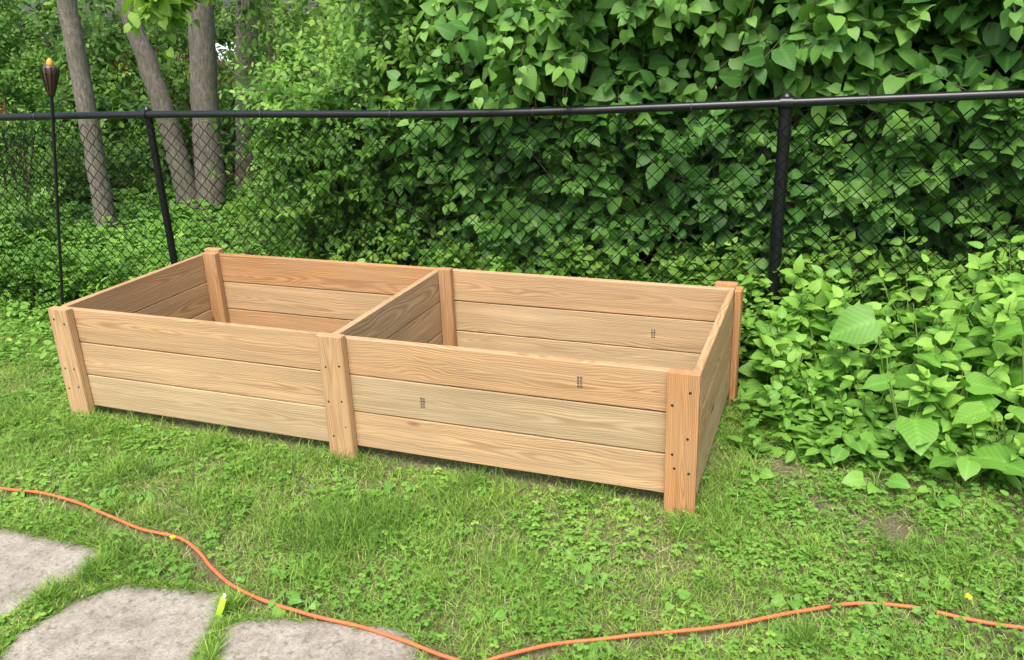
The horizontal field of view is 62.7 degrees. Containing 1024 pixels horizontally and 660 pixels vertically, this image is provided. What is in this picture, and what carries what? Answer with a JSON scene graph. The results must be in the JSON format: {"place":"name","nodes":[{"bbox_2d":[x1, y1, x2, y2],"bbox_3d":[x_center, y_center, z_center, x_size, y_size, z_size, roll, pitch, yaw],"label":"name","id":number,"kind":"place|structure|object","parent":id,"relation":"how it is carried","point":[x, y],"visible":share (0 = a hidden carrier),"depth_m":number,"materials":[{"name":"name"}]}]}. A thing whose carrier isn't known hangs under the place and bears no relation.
{"place":"outdoors","nodes":[
{"label":"outdoors","id":0,"kind":"place"},
{"bbox_2d":[1,0,400,51],"label":"sky","id":1,"kind":"structure","parent":0,"point":[32,4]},
{"bbox_2d":[0,46,1023,659],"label":"ground","id":2,"kind":"structure","parent":0,"point":[788,470],"depth_m":2.63,"materials":[{"name":"plant"}]},
{"bbox_2d":[0,0,73,166],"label":"wild bush","id":3,"kind":"object","parent":2,"relation":"on","point":[28,31],"visible":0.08,"depth_m":10.86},
{"bbox_2d":[0,0,78,241],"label":"honeysuckle shrub","id":4,"kind":"object","parent":2,"relation":"on","point":[24,87],"visible":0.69,"depth_m":6.75,"materials":[{"name":"green plant"}]},
{"bbox_2d":[0,177,93,256],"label":"honeysuckle shrub","id":5,"kind":"object","parent":2,"relation":"on","point":[19,207],"visible":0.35,"depth_m":5.94,"materials":[{"name":"green plant"}]},
{"bbox_2d":[0,526,98,617],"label":"stepping stone","id":6,"kind":"object","parent":2,"relation":"on","point":[23,560],"visible":0.7,"depth_m":2.63,"materials":[{"name":"stone"}]},
{"bbox_2d":[40,58,63,305],"bbox_3d":[-2.488,-0.697,4.614,0.383,1.510,0.087,5,21,20],"label":"garden torch","id":7,"kind":"object","parent":2,"relation":"on","point":[50,72],"visible":0.98,"depth_m":4.45,"materials":[{"name":"black plastic"}]},
{"bbox_2d":[0,0,155,145],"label":"wild bush","id":8,"kind":"object","parent":2,"relation":"on","point":[98,18],"visible":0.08,"depth_m":10.62,"materials":[{"name":"plant"}]},
{"bbox_2d":[0,31,161,186],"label":"wild bush","id":9,"kind":"object","parent":2,"relation":"on","point":[101,104],"visible":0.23,"depth_m":9.05,"materials":[{"name":"plant"}]},
{"bbox_2d":[2,0,162,171],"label":"wild bush","id":10,"kind":"object","parent":2,"relation":"on","point":[92,45],"visible":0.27,"depth_m":9.70,"materials":[{"name":"plant"}]},
{"bbox_2d":[0,119,173,210],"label":"wild bush","id":11,"kind":"object","parent":2,"relation":"on","point":[122,157],"visible":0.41,"depth_m":8.09,"materials":[{"name":"plant"}]},
{"bbox_2d":[56,0,118,237],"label":"tree","id":12,"kind":"object","parent":2,"relation":"on","point":[77,60],"visible":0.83,"depth_m":6.60,"materials":[{"name":"grey plant"}]},
{"bbox_2d":[0,584,221,659],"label":"stepping stone","id":13,"kind":"object","parent":2,"relation":"on","point":[128,623],"visible":0.86,"depth_m":2.32,"materials":[{"name":"stone"}]},
{"bbox_2d":[0,48,265,153],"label":"parked car","id":14,"kind":"object","parent":2,"relation":"on","point":[123,68],"visible":0.01,"depth_m":11.66,"materials":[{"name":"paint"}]},
{"bbox_2d":[128,491,155,503],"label":"rosette weed","id":15,"kind":"object","parent":2,"relation":"on","point":[142,495],"visible":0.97,"depth_m":2.95,"materials":[{"name":"green plant"}]},
{"bbox_2d":[116,0,195,213],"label":"tree","id":16,"kind":"object","parent":2,"relation":"on","point":[152,77],"visible":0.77,"depth_m":7.50,"materials":[{"name":"grey plant"}]},
{"bbox_2d":[121,20,194,174],"bbox_3d":[-3.255,-2.436,8.075,1.026,2.428,0.916,5,21,20],"label":"sapling","id":17,"kind":"object","parent":2,"relation":"on","point":[179,86],"visible":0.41,"depth_m":8.09,"materials":[{"name":"plant"}]},
{"bbox_2d":[86,0,235,150],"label":"wild bush","id":18,"kind":"object","parent":2,"relation":"on","point":[133,61],"visible":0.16,"depth_m":10.00,"materials":[{"name":"plant"}]},
{"bbox_2d":[117,0,226,214],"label":"tree","id":19,"kind":"object","parent":2,"relation":"on","point":[196,15],"visible":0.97,"depth_m":7.21,"materials":[{"name":"grey plant"}]},
{"bbox_2d":[111,52,260,195],"bbox_3d":[-3.401,-2.021,8.857,1.724,1.694,1.428,-3,20,-3],"label":"wild bush","id":20,"kind":"object","parent":2,"relation":"on","point":[188,144],"visible":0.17,"depth_m":8.77,"materials":[{"name":"plant"}]},
{"bbox_2d":[215,593,225,618],"bbox_3d":[-0.812,0.772,2.342,0.042,0.080,0.014,-8,21,-16],"label":"plant tag","id":21,"kind":"object","parent":2,"relation":"on","point":[221,604],"visible":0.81,"depth_m":2.34,"materials":[{"name":"plastic"}]},
{"bbox_2d":[162,0,310,173],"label":"wild bush","id":22,"kind":"object","parent":2,"relation":"on","point":[230,107],"visible":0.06,"depth_m":9.78,"materials":[{"name":"plant"}]},
{"bbox_2d":[234,0,258,198],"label":"tree","id":23,"kind":"object","parent":2,"relation":"on","point":[244,165],"visible":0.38,"depth_m":7.95,"materials":[{"name":"grey plant"}]},
{"bbox_2d":[213,0,289,178],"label":"sapling","id":24,"kind":"object","parent":2,"relation":"on","point":[220,4],"visible":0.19,"depth_m":8.65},
{"bbox_2d":[214,0,313,66],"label":"wild bush","id":25,"kind":"object","parent":2,"relation":"on","point":[276,3],"visible":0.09,"depth_m":12.76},
{"bbox_2d":[216,0,320,155],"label":"sapling","id":26,"kind":"object","parent":2,"relation":"on","point":[251,10],"visible":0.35,"depth_m":7.28,"materials":[{"name":"plant"}]},
{"bbox_2d":[269,561,296,578],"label":"rosette weed","id":27,"kind":"object","parent":2,"relation":"on","point":[282,572],"visible":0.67,"depth_m":2.52,"materials":[{"name":"green plant"}]},
{"bbox_2d":[267,590,301,617],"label":"rosette weed","id":28,"kind":"object","parent":2,"relation":"on","point":[294,599],"visible":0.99,"depth_m":2.37,"materials":[{"name":"green plant"}]},
{"bbox_2d":[202,61,376,256],"bbox_3d":[-1.218,-1.034,5.920,1.944,1.690,1.246,5,21,20],"label":"wild bush","id":29,"kind":"object","parent":2,"relation":"on","point":[249,79],"visible":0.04,"depth_m":5.82,"materials":[{"name":"plant"}]},
{"bbox_2d":[269,0,345,76],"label":"wild bush","id":30,"kind":"object","parent":2,"relation":"on","point":[301,2],"visible":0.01,"depth_m":11.25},
{"bbox_2d":[297,596,319,611],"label":"rosette weed","id":31,"kind":"object","parent":2,"relation":"on","point":[311,606],"visible":0.98,"depth_m":2.36,"materials":[{"name":"green plant"}]},
{"bbox_2d":[209,21,416,262],"bbox_3d":[-1.115,-0.797,4.804,1.252,1.831,1.133,15,26,39],"label":"honeysuckle shrub","id":32,"kind":"object","parent":2,"relation":"on","point":[283,74],"visible":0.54,"depth_m":4.55,"materials":[{"name":"green plant"}]},
{"bbox_2d":[217,617,423,659],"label":"stepping stone","id":33,"kind":"object","parent":2,"relation":"on","point":[290,639],"visible":0.92,"depth_m":2.23,"materials":[{"name":"stone"}]},
{"bbox_2d":[258,0,400,99],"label":"wild bush","id":34,"kind":"object","parent":2,"relation":"on","point":[306,16],"visible":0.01,"depth_m":9.43,"materials":[{"name":"plant"}]},
{"bbox_2d":[287,0,396,57],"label":"wild bush","id":35,"kind":"object","parent":2,"relation":"on","point":[324,7],"visible":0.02,"depth_m":7.52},
{"bbox_2d":[275,0,448,134],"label":"wild bush","id":36,"kind":"object","parent":2,"relation":"on","point":[325,29],"visible":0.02,"depth_m":6.68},
{"bbox_2d":[286,1,458,248],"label":"honeysuckle shrub","id":37,"kind":"object","parent":2,"relation":"on","point":[333,22],"visible":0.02,"depth_m":5.15,"materials":[{"name":"green plant"}]},
{"bbox_2d":[292,0,458,84],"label":"lilac shrub","id":38,"kind":"object","parent":2,"relation":"on","point":[334,13],"depth_m":5.71,"materials":[{"name":"green plant"}]},
{"bbox_2d":[367,482,393,497],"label":"rosette weed","id":39,"kind":"object","parent":2,"relation":"on","point":[390,485],"visible":0.86,"depth_m":2.93,"materials":[{"name":"green plant"}]},
{"bbox_2d":[276,0,487,266],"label":"honeysuckle shrub","id":40,"kind":"object","parent":2,"relation":"on","point":[409,50],"visible":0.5,"depth_m":4.35,"materials":[{"name":"green plant"}]},
{"bbox_2d":[48,247,743,517],"bbox_3d":[-0.480,0.092,3.542,2.704,0.507,1.013,5,21,20],"label":"raised garden bed","id":41,"kind":"object","parent":2,"relation":"on","point":[631,384],"visible":0.99,"depth_m":3.32,"materials":[{"name":"brown wood"}]},
{"bbox_2d":[320,0,690,276],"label":"lilac shrub","id":42,"kind":"object","parent":2,"relation":"on","point":[435,94],"visible":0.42,"depth_m":4.23,"materials":[{"name":"green plant"}]},
{"bbox_2d":[494,604,522,620],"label":"rosette weed","id":43,"kind":"object","parent":2,"relation":"on","point":[503,612],"visible":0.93,"depth_m":2.28,"materials":[{"name":"green plant"}]},
{"bbox_2d":[492,560,528,587],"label":"rosette weed","id":44,"kind":"object","parent":2,"relation":"on","point":[521,565],"visible":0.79,"depth_m":2.47,"materials":[{"name":"green plant"}]},
{"bbox_2d":[0,314,1023,659],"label":"clover patch","id":45,"kind":"object","parent":2,"relation":"on","point":[570,538],"visible":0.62,"depth_m":2.55,"materials":[{"name":"green plant"}]},
{"bbox_2d":[0,89,1023,362],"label":"chain link fence","id":46,"kind":"object","parent":2,"relation":"on","point":[784,103],"visible":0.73,"depth_m":3.84,"materials":[{"name":"black metal"}]},
{"bbox_2d":[0,166,1023,614],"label":"ground cover","id":47,"kind":"object","parent":2,"relation":"on","point":[808,442],"visible":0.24,"depth_m":3.85,"materials":[{"name":"green plant"}]},
{"bbox_2d":[0,487,1023,659],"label":"extension cord","id":48,"kind":"object","parent":2,"relation":"on","point":[434,652],"visible":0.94,"depth_m":2.25,"materials":[{"name":"orange rubber"}]},
{"bbox_2d":[427,226,608,278],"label":"vine clump","id":49,"kind":"object","parent":2,"relation":"on","point":[468,262],"visible":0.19,"depth_m":4.26,"materials":[{"name":"green plant"}]},
{"bbox_2d":[565,553,598,575],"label":"rosette weed","id":50,"kind":"object","parent":2,"relation":"on","point":[580,566],"visible":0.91,"depth_m":2.50,"materials":[{"name":"green plant"}]},
{"bbox_2d":[585,571,608,586],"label":"rosette weed","id":51,"kind":"object","parent":2,"relation":"on","point":[602,575],"visible":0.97,"depth_m":2.42,"materials":[{"name":"green plant"}]},
{"bbox_2d":[588,639,614,659],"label":"rosette weed","id":52,"kind":"object","parent":2,"relation":"on","point":[601,643],"visible":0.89,"depth_m":2.15,"materials":[{"name":"green plant"}]},
{"bbox_2d":[465,0,817,349],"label":"lilac shrub","id":53,"kind":"object","parent":2,"relation":"on","point":[634,62],"visible":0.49,"depth_m":3.94,"materials":[{"name":"green plant"}]},
{"bbox_2d":[660,587,690,611],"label":"rosette weed","id":54,"kind":"object","parent":2,"relation":"on","point":[678,593],"visible":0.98,"depth_m":2.33,"materials":[{"name":"green plant"}]},
{"bbox_2d":[571,220,809,351],"bbox_3d":[0.806,-0.154,4.185,1.273,0.854,0.632,5,21,20],"label":"vine clump","id":55,"kind":"object","parent":2,"relation":"on","point":[762,263],"visible":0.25,"depth_m":4.01,"materials":[{"name":"green plant"}]},
{"bbox_2d":[415,0,1023,245],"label":"lilac shrub","id":56,"kind":"object","parent":2,"relation":"on","point":[540,31],"visible":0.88,"depth_m":3.72,"materials":[{"name":"green plant"}]},
{"bbox_2d":[740,463,773,482],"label":"rosette weed","id":57,"kind":"object","parent":2,"relation":"on","point":[766,473],"visible":0.96,"depth_m":2.90,"materials":[{"name":"green plant"}]},
{"bbox_2d":[738,310,800,404],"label":"broadleaf weed","id":58,"kind":"object","parent":2,"relation":"on","point":[747,368],"visible":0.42,"depth_m":3.54,"materials":[{"name":"green plant"}]},
{"bbox_2d":[750,381,799,433],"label":"broadleaf weed","id":59,"kind":"object","parent":2,"relation":"on","point":[777,393],"visible":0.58,"depth_m":3.26,"materials":[{"name":"green plant"}]},
{"bbox_2d":[751,314,806,391],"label":"broadleaf weed","id":60,"kind":"object","parent":2,"relation":"on","point":[777,346],"visible":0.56,"depth_m":3.41,"materials":[{"name":"green plant"}]},
{"bbox_2d":[770,621,794,641],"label":"rosette weed","id":61,"kind":"object","parent":2,"relation":"on","point":[781,633],"visible":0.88,"depth_m":2.19,"materials":[{"name":"green plant"}]},
{"bbox_2d":[738,305,834,383],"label":"broadleaf weed","id":62,"kind":"object","parent":2,"relation":"on","point":[782,315],"visible":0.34,"depth_m":3.48,"materials":[{"name":"green plant"}]},
{"bbox_2d":[770,590,804,609],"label":"rosette weed","id":63,"kind":"object","parent":2,"relation":"on","point":[789,600],"visible":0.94,"depth_m":2.30,"materials":[{"name":"green plant"}]},
{"bbox_2d":[771,349,810,403],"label":"broadleaf weed","id":64,"kind":"object","parent":2,"relation":"on","point":[788,383],"visible":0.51,"depth_m":3.34,"materials":[{"name":"green plant"}]},
{"bbox_2d":[771,260,828,346],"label":"broadleaf weed","id":65,"kind":"object","parent":2,"relation":"on","point":[814,286],"visible":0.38,"depth_m":3.50,"materials":[{"name":"green plant"}]},
{"bbox_2d":[783,369,827,428],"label":"broadleaf weed","id":66,"kind":"object","parent":2,"relation":"on","point":[812,387],"visible":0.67,"depth_m":3.24,"materials":[{"name":"green plant"}]},
{"bbox_2d":[770,335,843,420],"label":"broadleaf weed","id":67,"kind":"object","parent":2,"relation":"on","point":[828,389],"visible":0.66,"depth_m":3.30,"materials":[{"name":"green plant"}]},
{"bbox_2d":[778,262,839,317],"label":"broadleaf weed","id":68,"kind":"object","parent":2,"relation":"on","point":[785,291],"visible":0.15,"depth_m":3.71,"materials":[{"name":"green plant"}]},
{"bbox_2d":[615,0,1014,346],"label":"lilac shrub","id":69,"kind":"object","parent":2,"relation":"on","point":[791,46],"visible":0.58,"depth_m":3.69,"materials":[{"name":"green plant"}]},
{"bbox_2d":[794,265,851,354],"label":"broadleaf weed","id":70,"kind":"object","parent":2,"relation":"on","point":[831,273],"visible":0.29,"depth_m":3.58,"materials":[{"name":"green plant"}]},
{"bbox_2d":[801,282,859,391],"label":"broadleaf weed","id":71,"kind":"object","parent":2,"relation":"on","point":[826,325],"visible":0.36,"depth_m":3.49,"materials":[{"name":"green plant"}]},
{"bbox_2d":[780,253,893,371],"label":"broadleaf weed","id":72,"kind":"object","parent":2,"relation":"on","point":[821,300],"visible":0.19,"depth_m":3.57,"materials":[{"name":"green plant"}]},
{"bbox_2d":[798,306,898,400],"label":"broadleaf weed","id":73,"kind":"object","parent":2,"relation":"on","point":[853,355],"visible":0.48,"depth_m":3.33,"materials":[{"name":"green plant"}]},
{"bbox_2d":[828,427,883,463],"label":"rosette weed","id":74,"kind":"object","parent":2,"relation":"on","point":[839,453],"visible":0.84,"depth_m":2.98,"materials":[{"name":"green plant"}]},
{"bbox_2d":[755,227,958,351],"bbox_3d":[1.602,-0.085,3.897,0.921,0.819,0.570,5,21,20],"label":"vine clump","id":75,"kind":"object","parent":2,"relation":"on","point":[858,257],"visible":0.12,"depth_m":3.68,"materials":[{"name":"green plant"}]},
{"bbox_2d":[833,386,883,439],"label":"broadleaf weed","id":76,"kind":"object","parent":2,"relation":"on","point":[869,412],"visible":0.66,"depth_m":3.10,"materials":[{"name":"green plant"}]},
{"bbox_2d":[848,623,885,647],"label":"rosette weed","id":77,"kind":"object","parent":2,"relation":"on","point":[860,627],"visible":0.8,"depth_m":2.17,"materials":[{"name":"green plant"}]},
{"bbox_2d":[834,343,906,430],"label":"broadleaf weed","id":78,"kind":"object","parent":2,"relation":"on","point":[886,402],"visible":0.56,"depth_m":3.19,"materials":[{"name":"green plant"}]},
{"bbox_2d":[856,634,894,658],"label":"rosette weed","id":79,"kind":"object","parent":2,"relation":"on","point":[870,649],"visible":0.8,"depth_m":2.13,"materials":[{"name":"green plant"}]},
{"bbox_2d":[841,460,910,493],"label":"rosette weed","id":80,"kind":"object","parent":2,"relation":"on","point":[852,478],"visible":1,"depth_m":2.83,"materials":[{"name":"green plant"}]},
{"bbox_2d":[864,596,893,616],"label":"rosette weed","id":81,"kind":"object","parent":2,"relation":"on","point":[873,608],"visible":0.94,"depth_m":2.27,"materials":[{"name":"green plant"}]},
{"bbox_2d":[828,304,940,406],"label":"rosette weed","id":82,"kind":"object","parent":2,"relation":"on","point":[855,324],"visible":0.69,"depth_m":3.15,"materials":[{"name":"green plant"}]},
{"bbox_2d":[757,0,1023,288],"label":"lilac shrub","id":83,"kind":"object","parent":2,"relation":"on","point":[996,41],"visible":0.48,"depth_m":3.53,"materials":[{"name":"green plant"}]},
{"bbox_2d":[861,369,945,457],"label":"rosette weed","id":84,"kind":"object","parent":2,"relation":"on","point":[915,432],"visible":0.78,"depth_m":2.89,"materials":[{"name":"green plant"}]},
{"bbox_2d":[828,276,1014,391],"bbox_3d":[1.584,0.032,3.381,0.650,0.589,0.314,3,20,13],"label":"broadleaf weed","id":85,"kind":"object","parent":2,"relation":"on","point":[887,310],"visible":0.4,"depth_m":3.36,"materials":[{"name":"green plant"}]},
{"bbox_2d":[909,632,934,651],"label":"rosette weed","id":86,"kind":"object","parent":2,"relation":"on","point":[927,638],"visible":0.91,"depth_m":2.14,"materials":[{"name":"green plant"}]},
{"bbox_2d":[885,364,966,455],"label":"broadleaf weed","id":87,"kind":"object","parent":2,"relation":"on","point":[902,397],"visible":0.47,"depth_m":3.00,"materials":[{"name":"green plant"}]},
{"bbox_2d":[911,603,946,628],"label":"rosette weed","id":88,"kind":"object","parent":2,"relation":"on","point":[915,609],"visible":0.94,"depth_m":2.23,"materials":[{"name":"green plant"}]},
{"bbox_2d":[860,213,1000,376],"bbox_3d":[1.687,-0.073,3.452,0.353,0.740,0.614,-12,22,-25],"label":"broadleaf weed","id":89,"kind":"object","parent":2,"relation":"on","point":[899,313],"visible":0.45,"depth_m":3.54,"materials":[{"name":"green plant"}]},
{"bbox_2d":[918,576,951,595],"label":"rosette weed","id":90,"kind":"object","parent":2,"relation":"on","point":[928,582],"visible":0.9,"depth_m":2.34,"materials":[{"name":"green plant"}]},
{"bbox_2d":[917,480,960,508],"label":"rosette weed","id":91,"kind":"object","parent":2,"relation":"on","point":[949,499],"visible":0.97,"depth_m":2.73,"materials":[{"name":"green plant"}]},
{"bbox_2d":[895,287,997,413],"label":"broadleaf weed","id":92,"kind":"object","parent":2,"relation":"on","point":[943,337],"visible":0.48,"depth_m":3.15,"materials":[{"name":"green plant"}]},
{"bbox_2d":[892,352,1003,414],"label":"rosette weed","id":93,"kind":"object","parent":2,"relation":"on","point":[980,383],"visible":0.52,"depth_m":3.00,"materials":[{"name":"green plant"}]},
{"bbox_2d":[881,236,1023,353],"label":"vine clump","id":94,"kind":"object","parent":2,"relation":"on","point":[960,269],"visible":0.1,"depth_m":3.62,"materials":[{"name":"green plant"}]},
{"bbox_2d":[904,253,1020,398],"bbox_3d":[1.717,0.096,3.169,0.378,0.663,0.524,-3,20,-1],"label":"broadleaf weed","id":95,"kind":"object","parent":2,"relation":"on","point":[995,369],"visible":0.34,"depth_m":3.20,"materials":[{"name":"green plant"}]},
{"bbox_2d":[907,237,1018,373],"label":"broadleaf weed","id":96,"kind":"object","parent":2,"relation":"on","point":[983,286],"visible":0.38,"depth_m":3.19,"materials":[{"name":"green plant"}]},
{"bbox_2d":[910,362,1022,453],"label":"broadleaf weed","id":97,"kind":"object","parent":2,"relation":"on","point":[949,400],"visible":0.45,"depth_m":2.98,"materials":[{"name":"green plant"}]},
{"bbox_2d":[929,442,1023,487],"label":"rosette weed","id":98,"kind":"object","parent":2,"relation":"on","point":[968,468],"visible":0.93,"depth_m":2.73,"materials":[{"name":"green plant"}]},
{"bbox_2d":[940,413,1023,483],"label":"broadleaf weed","id":99,"kind":"object","parent":2,"relation":"on","point":[967,447],"visible":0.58,"depth_m":2.86,"materials":[{"name":"green plant"}]},
{"bbox_2d":[941,303,1023,431],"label":"broadleaf weed","id":100,"kind":"object","parent":2,"relation":"on","point":[1015,373],"visible":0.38,"depth_m":3.13,"materials":[{"name":"green plant"}]},
{"bbox_2d":[950,274,1023,421],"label":"broadleaf weed","id":101,"kind":"object","parent":2,"relation":"on","point":[1002,348],"visible":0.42,"depth_m":3.10,"materials":[{"name":"green plant"}]},
{"bbox_2d":[952,394,1023,447],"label":"rosette weed","id":102,"kind":"object","parent":2,"relation":"on","point":[981,407],"visible":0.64,"depth_m":2.90,"materials":[{"name":"green plant"}]},
{"bbox_2d":[962,236,1023,385],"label":"broadleaf weed","id":103,"kind":"object","parent":2,"relation":"on","point":[1016,278],"visible":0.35,"depth_m":3.27,"materials":[{"name":"green plant"}]},
{"bbox_2d":[962,444,1023,487],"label":"rosette weed","id":104,"kind":"object","parent":2,"relation":"on","point":[997,454],"visible":0.84,"depth_m":2.79,"materials":[{"name":"green plant"}]},
{"bbox_2d":[991,323,1023,432],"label":"rosette weed","id":105,"kind":"object","parent":2,"relation":"on","point":[1007,331],"visible":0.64,"depth_m":2.94,"materials":[{"name":"green plant"}]},
{"bbox_2d":[997,384,1023,446],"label":"broadleaf weed","id":106,"kind":"object","parent":2,"relation":"on","point":[1020,437],"visible":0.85,"depth_m":2.89,"materials":[{"name":"green plant"}]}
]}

